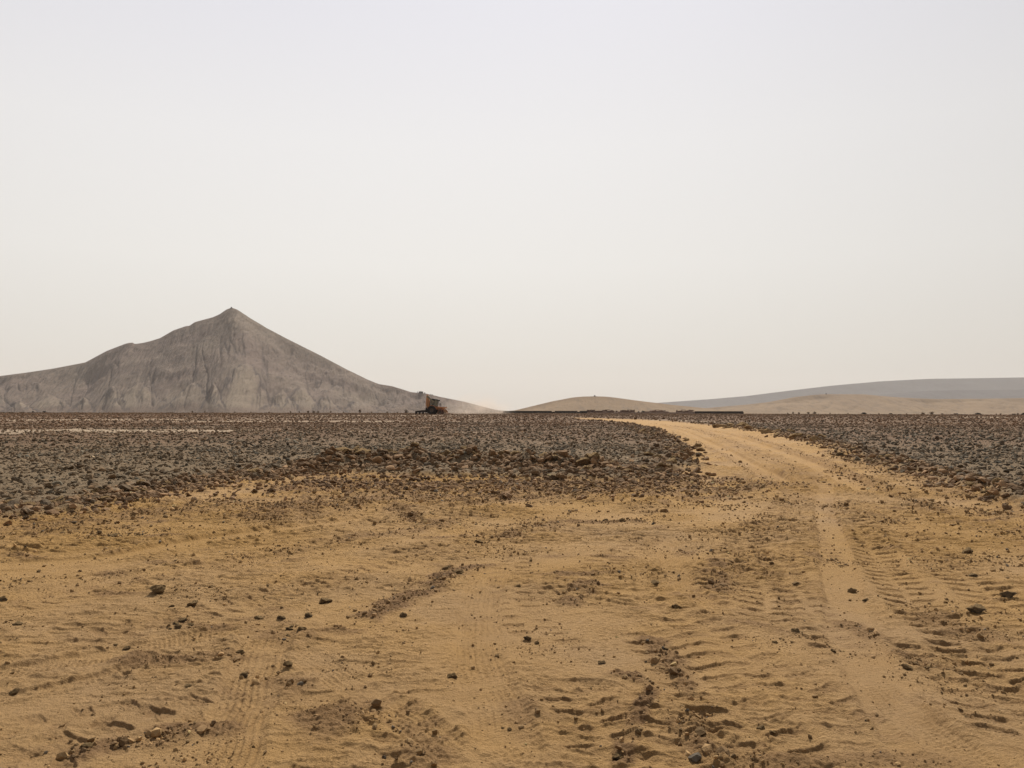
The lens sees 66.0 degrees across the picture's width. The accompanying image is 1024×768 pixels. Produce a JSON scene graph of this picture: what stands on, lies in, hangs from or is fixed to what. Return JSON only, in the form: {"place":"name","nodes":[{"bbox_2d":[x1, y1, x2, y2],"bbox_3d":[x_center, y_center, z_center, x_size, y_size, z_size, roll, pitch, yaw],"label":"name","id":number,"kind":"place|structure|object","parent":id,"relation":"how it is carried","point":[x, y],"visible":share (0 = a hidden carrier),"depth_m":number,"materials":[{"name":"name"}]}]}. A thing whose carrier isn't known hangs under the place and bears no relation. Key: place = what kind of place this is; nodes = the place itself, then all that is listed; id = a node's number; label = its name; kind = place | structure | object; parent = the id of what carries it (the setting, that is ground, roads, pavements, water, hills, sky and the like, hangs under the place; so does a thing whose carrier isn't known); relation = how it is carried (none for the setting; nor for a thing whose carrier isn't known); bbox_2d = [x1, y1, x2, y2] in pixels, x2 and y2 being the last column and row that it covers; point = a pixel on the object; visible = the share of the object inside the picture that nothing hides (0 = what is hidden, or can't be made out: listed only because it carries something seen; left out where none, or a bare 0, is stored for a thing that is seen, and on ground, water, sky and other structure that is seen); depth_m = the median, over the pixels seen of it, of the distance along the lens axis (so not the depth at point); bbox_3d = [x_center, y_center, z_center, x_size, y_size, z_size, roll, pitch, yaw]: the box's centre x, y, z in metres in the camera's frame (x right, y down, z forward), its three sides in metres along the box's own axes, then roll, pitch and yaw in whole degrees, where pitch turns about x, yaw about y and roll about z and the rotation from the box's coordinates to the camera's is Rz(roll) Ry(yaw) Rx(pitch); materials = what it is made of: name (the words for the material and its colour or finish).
{"place":"outdoors","nodes":[
{"label":"outdoors","id":0,"kind":"place"},
{"bbox_2d":[0,308,503,412],"bbox_3d":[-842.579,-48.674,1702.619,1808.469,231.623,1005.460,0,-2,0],"label":"mountain","id":1,"kind":"structure","parent":0,"point":[230,360],"depth_m":1552.48,"materials":[{"name":"grey stone"}]},
{"bbox_2d":[0,413,1023,767],"bbox_3d":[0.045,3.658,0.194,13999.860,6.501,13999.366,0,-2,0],"label":"ground","id":2,"kind":"structure","parent":0,"point":[32,717],"depth_m":6.02,"materials":[{"name":"soil"}]},
{"bbox_2d":[9,688,19,694],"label":"clod","id":3,"kind":"object","parent":2,"relation":"on","point":[15,691],"visible":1,"depth_m":4.46,"materials":[{"name":"brown soil"}]},
{"bbox_2d":[12,621,22,625],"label":"stone","id":4,"kind":"object","parent":2,"relation":"on","point":[16,623],"visible":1,"depth_m":5.92,"materials":[{"name":"brown stone"}]},
{"bbox_2d":[51,496,64,502],"bbox_3d":[-7.281,1.873,12.616,0.241,0.156,0.260,5,8,-14],"label":"clod","id":5,"kind":"object","parent":2,"relation":"on","point":[61,499],"visible":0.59,"depth_m":12.58,"materials":[{"name":"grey soil"}]},
{"bbox_2d":[80,742,92,748],"bbox_3d":[-2.013,1.715,3.732,0.057,0.031,0.042,-10,12,-25],"label":"clod","id":6,"kind":"object","parent":2,"relation":"on","point":[87,745],"visible":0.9,"depth_m":3.72,"materials":[{"name":"brown soil"}]},
{"bbox_2d":[90,488,105,491],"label":"clod","id":7,"kind":"object","parent":2,"relation":"on","point":[95,489],"visible":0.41,"depth_m":13.73,"materials":[{"name":"brown soil"}]},
{"bbox_2d":[99,496,109,500],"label":"clod","id":8,"kind":"object","parent":2,"relation":"on","point":[102,498],"visible":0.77,"depth_m":13.18,"materials":[{"name":"brown soil"}]},
{"bbox_2d":[107,533,117,536],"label":"stone","id":9,"kind":"object","parent":2,"relation":"on","point":[113,535],"visible":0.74,"depth_m":9.96,"materials":[{"name":"beige stone"}]},
{"bbox_2d":[149,585,165,593],"bbox_3d":[-3.045,1.768,6.777,0.136,0.084,0.112,-3,-14,-17],"label":"clod","id":10,"kind":"object","parent":2,"relation":"on","point":[157,589],"visible":1,"depth_m":6.75,"materials":[{"name":"brown soil"}]},
{"bbox_2d":[187,600,197,605],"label":"clod","id":11,"kind":"object","parent":2,"relation":"on","point":[193,603],"visible":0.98,"depth_m":6.41,"materials":[{"name":"brown soil"}]},
{"bbox_2d":[236,649,244,653],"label":"clod","id":12,"kind":"object","parent":2,"relation":"on","point":[240,651],"visible":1,"depth_m":5.17,"materials":[{"name":"brown soil"}]},
{"bbox_2d":[240,672,247,677],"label":"stone","id":13,"kind":"object","parent":2,"relation":"on","point":[245,674],"visible":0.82,"depth_m":4.73,"materials":[{"name":"brown stone"}]},
{"bbox_2d":[247,467,258,472],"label":"clod","id":14,"kind":"object","parent":2,"relation":"on","point":[253,470],"visible":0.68,"depth_m":18.32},
{"bbox_2d":[254,615,263,619],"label":"clod","id":15,"kind":"object","parent":2,"relation":"on","point":[258,617],"visible":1,"depth_m":6.05,"materials":[{"name":"brown soil"}]},
{"bbox_2d":[283,661,292,665],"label":"clod","id":16,"kind":"object","parent":2,"relation":"on","point":[287,663],"visible":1,"depth_m":4.88,"materials":[{"name":"brown soil"}]},
{"bbox_2d":[297,627,306,631],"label":"clod","id":17,"kind":"object","parent":2,"relation":"on","point":[301,628],"visible":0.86,"depth_m":5.61,"materials":[{"name":"brown soil"}]},
{"bbox_2d":[304,612,312,617],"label":"stone","id":18,"kind":"object","parent":2,"relation":"on","point":[308,615],"visible":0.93,"depth_m":6.10,"materials":[{"name":"brown stone"}]},
{"bbox_2d":[319,598,332,603],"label":"clod","id":19,"kind":"object","parent":2,"relation":"on","point":[324,600],"visible":1,"depth_m":6.59,"materials":[{"name":"brown soil"}]},
{"bbox_2d":[336,447,348,452],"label":"clod","id":20,"kind":"object","parent":2,"relation":"on","point":[343,449],"visible":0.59,"depth_m":21.36,"materials":[{"name":"brown soil"}]},
{"bbox_2d":[353,448,368,454],"bbox_3d":[-4.226,1.922,21.930,0.476,0.311,0.492,-7,9,-9],"label":"clod","id":21,"kind":"object","parent":2,"relation":"on","point":[359,451],"visible":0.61,"depth_m":21.73,"materials":[{"name":"brown soil"}]},
{"bbox_2d":[410,442,419,446],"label":"clod","id":22,"kind":"object","parent":2,"relation":"on","point":[415,444],"visible":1,"depth_m":22.93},
{"bbox_2d":[415,395,447,413],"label":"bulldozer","id":23,"kind":"object","parent":2,"relation":"on","point":[431,407],"visible":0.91,"depth_m":164.16,"materials":[{"name":"orange metal"}]},
{"bbox_2d":[442,450,450,455],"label":"clod","id":24,"kind":"object","parent":2,"relation":"on","point":[446,452],"visible":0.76,"depth_m":22.95,"materials":[{"name":"brown soil"}]},
{"bbox_2d":[447,673,457,678],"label":"clod","id":25,"kind":"object","parent":2,"relation":"on","point":[453,675],"visible":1,"depth_m":4.69,"materials":[{"name":"brown soil"}]},
{"bbox_2d":[455,569,463,573],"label":"clod","id":26,"kind":"object","parent":2,"relation":"on","point":[459,571],"visible":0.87,"depth_m":7.71,"materials":[{"name":"brown soil"}]},
{"bbox_2d":[0,412,1023,525],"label":"field rubble","id":27,"kind":"object","parent":2,"relation":"on","point":[273,470],"visible":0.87,"depth_m":27.58,"materials":[{"name":"stone"}]},
{"bbox_2d":[0,423,1023,767],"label":"soil crumbs","id":28,"kind":"object","parent":2,"relation":"on","point":[376,703],"visible":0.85,"depth_m":8.42,"materials":[{"name":"soil"}]},
{"bbox_2d":[510,451,519,455],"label":"clod","id":29,"kind":"object","parent":2,"relation":"on","point":[513,453],"visible":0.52,"depth_m":22.06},
{"bbox_2d":[503,411,587,412],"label":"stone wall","id":30,"kind":"structure","parent":2,"relation":"on","point":[544,412],"depth_m":302.42,"materials":[{"name":"stone"}]},
{"bbox_2d":[574,457,590,465],"bbox_3d":[1.787,1.946,19.651,0.468,0.249,0.290,3,5,18],"label":"clod","id":31,"kind":"object","parent":2,"relation":"on","point":[583,461],"visible":0.9,"depth_m":19.56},
{"bbox_2d":[579,465,592,469],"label":"clod","id":32,"kind":"object","parent":2,"relation":"on","point":[588,467],"visible":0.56,"depth_m":19.06,"materials":[{"name":"brown soil"}]},
{"bbox_2d":[587,452,599,459],"bbox_3d":[2.031,1.822,19.682,0.330,0.220,0.337,-5,6,21],"label":"clod","id":33,"kind":"object","parent":2,"relation":"on","point":[596,454],"visible":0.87,"depth_m":19.60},
{"bbox_2d":[612,753,622,760],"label":"stone","id":34,"kind":"object","parent":2,"relation":"on","point":[616,756],"visible":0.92,"depth_m":3.62,"materials":[{"name":"beige stone"}]},
{"bbox_2d":[587,411,694,413],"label":"stone wall","id":35,"kind":"structure","parent":2,"relation":"on","point":[689,412],"depth_m":299.52,"materials":[{"name":"brown stone"}]},
{"bbox_2d":[644,452,654,455],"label":"clod","id":36,"kind":"object","parent":2,"relation":"on","point":[648,453],"visible":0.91,"depth_m":25.70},
{"bbox_2d":[651,580,658,584],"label":"clod","id":37,"kind":"object","parent":2,"relation":"on","point":[655,582],"visible":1,"depth_m":7.22,"materials":[{"name":"brown soil"}]},
{"bbox_2d":[657,463,667,467],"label":"clod","id":38,"kind":"object","parent":2,"relation":"on","point":[661,465],"visible":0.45,"depth_m":19.55,"materials":[{"name":"brown soil"}]},
{"bbox_2d":[666,457,676,463],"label":"clod","id":39,"kind":"object","parent":2,"relation":"on","point":[673,459],"visible":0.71,"depth_m":21.83,"materials":[{"name":"brown soil"}]},
{"bbox_2d":[672,604,681,608],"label":"clod","id":40,"kind":"object","parent":2,"relation":"on","point":[675,606],"visible":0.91,"depth_m":6.35,"materials":[{"name":"brown soil"}]},
{"bbox_2d":[696,447,704,450],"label":"clod","id":41,"kind":"object","parent":2,"relation":"on","point":[700,449],"visible":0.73,"depth_m":30.57,"materials":[{"name":"brown soil"}]},
{"bbox_2d":[694,411,743,413],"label":"stone wall","id":42,"kind":"structure","parent":2,"relation":"on","point":[722,412],"depth_m":295.53,"materials":[{"name":"grey stone"}]},
{"bbox_2d":[756,724,764,729],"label":"clod","id":43,"kind":"object","parent":2,"relation":"on","point":[761,727],"visible":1,"depth_m":3.96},
{"bbox_2d":[760,428,769,433],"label":"boulder","id":44,"kind":"object","parent":2,"relation":"on","point":[765,431],"visible":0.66,"depth_m":48.82,"materials":[{"name":"brown stone"}]},
{"bbox_2d":[788,433,802,438],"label":"boulder","id":45,"kind":"object","parent":2,"relation":"on","point":[794,435],"visible":0.78,"depth_m":39.77,"materials":[{"name":"brown stone"}]},
{"bbox_2d":[809,436,820,441],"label":"boulder","id":46,"kind":"object","parent":2,"relation":"on","point":[813,438],"visible":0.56,"depth_m":35.25,"materials":[{"name":"brown stone"}]},
{"bbox_2d":[847,588,856,592],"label":"clod","id":47,"kind":"object","parent":2,"relation":"on","point":[851,590],"visible":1,"depth_m":6.96,"materials":[{"name":"brown soil"}]},
{"bbox_2d":[901,663,912,669],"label":"clod","id":48,"kind":"object","parent":2,"relation":"on","point":[906,666],"visible":1,"depth_m":4.86,"materials":[{"name":"brown soil"}]},
{"bbox_2d":[962,547,972,553],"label":"clod","id":49,"kind":"object","parent":2,"relation":"on","point":[967,550],"visible":0.91,"depth_m":8.73,"materials":[{"name":"brown soil"}]},
{"bbox_2d":[964,481,974,486],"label":"clod","id":50,"kind":"object","parent":2,"relation":"on","point":[968,483],"visible":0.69,"depth_m":15.73,"materials":[{"name":"beige soil"}]},
{"bbox_2d":[966,604,985,612],"bbox_3d":[3.671,1.786,6.235,0.164,0.084,0.108,-6,-3,-8],"label":"stone","id":51,"kind":"object","parent":2,"relation":"on","point":[977,608],"visible":0.98,"depth_m":6.20,"materials":[{"name":"brown stone"}]},
{"bbox_2d":[992,478,1001,483],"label":"clod","id":52,"kind":"object","parent":2,"relation":"on","point":[994,480],"visible":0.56,"depth_m":15.15,"materials":[{"name":"brown soil"}]},
{"bbox_2d":[999,591,1016,597],"bbox_3d":[4.231,1.800,6.723,0.139,0.077,0.074,0,-2,5],"label":"stone","id":53,"kind":"object","parent":2,"relation":"on","point":[1009,594],"visible":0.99,"depth_m":6.70,"materials":[{"name":"brown stone"}]},
{"bbox_2d":[0,0,1023,410],"label":"sky","id":54,"kind":"structure","parent":0,"point":[503,205],"materials":[{"name":"white"}]},
{"bbox_2d":[492,396,789,413],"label":"hill","id":55,"kind":"structure","parent":0,"point":[586,403],"depth_m":1021.68,"materials":[{"name":"beige sand"}]},
{"bbox_2d":[661,377,1023,407],"bbox_3d":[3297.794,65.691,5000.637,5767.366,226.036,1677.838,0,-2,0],"label":"plateau","id":56,"kind":"structure","parent":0,"point":[885,387],"depth_m":4886.14,"materials":[{"name":"grey stone"}]},
{"bbox_2d":[709,394,1023,413],"bbox_3d":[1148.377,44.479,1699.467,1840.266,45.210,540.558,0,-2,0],"label":"sand hill","id":57,"kind":"structure","parent":0,"point":[842,404],"depth_m":1598.43,"materials":[{"name":"beige sand"}]},
{"bbox_2d":[877,389,1023,398],"bbox_3d":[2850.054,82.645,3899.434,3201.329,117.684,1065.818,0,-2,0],"label":"plateau step","id":58,"kind":"object","parent":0,"point":[969,394],"visible":0.23,"depth_m":3823.57,"materials":[{"name":"grey sand"}]}
]}

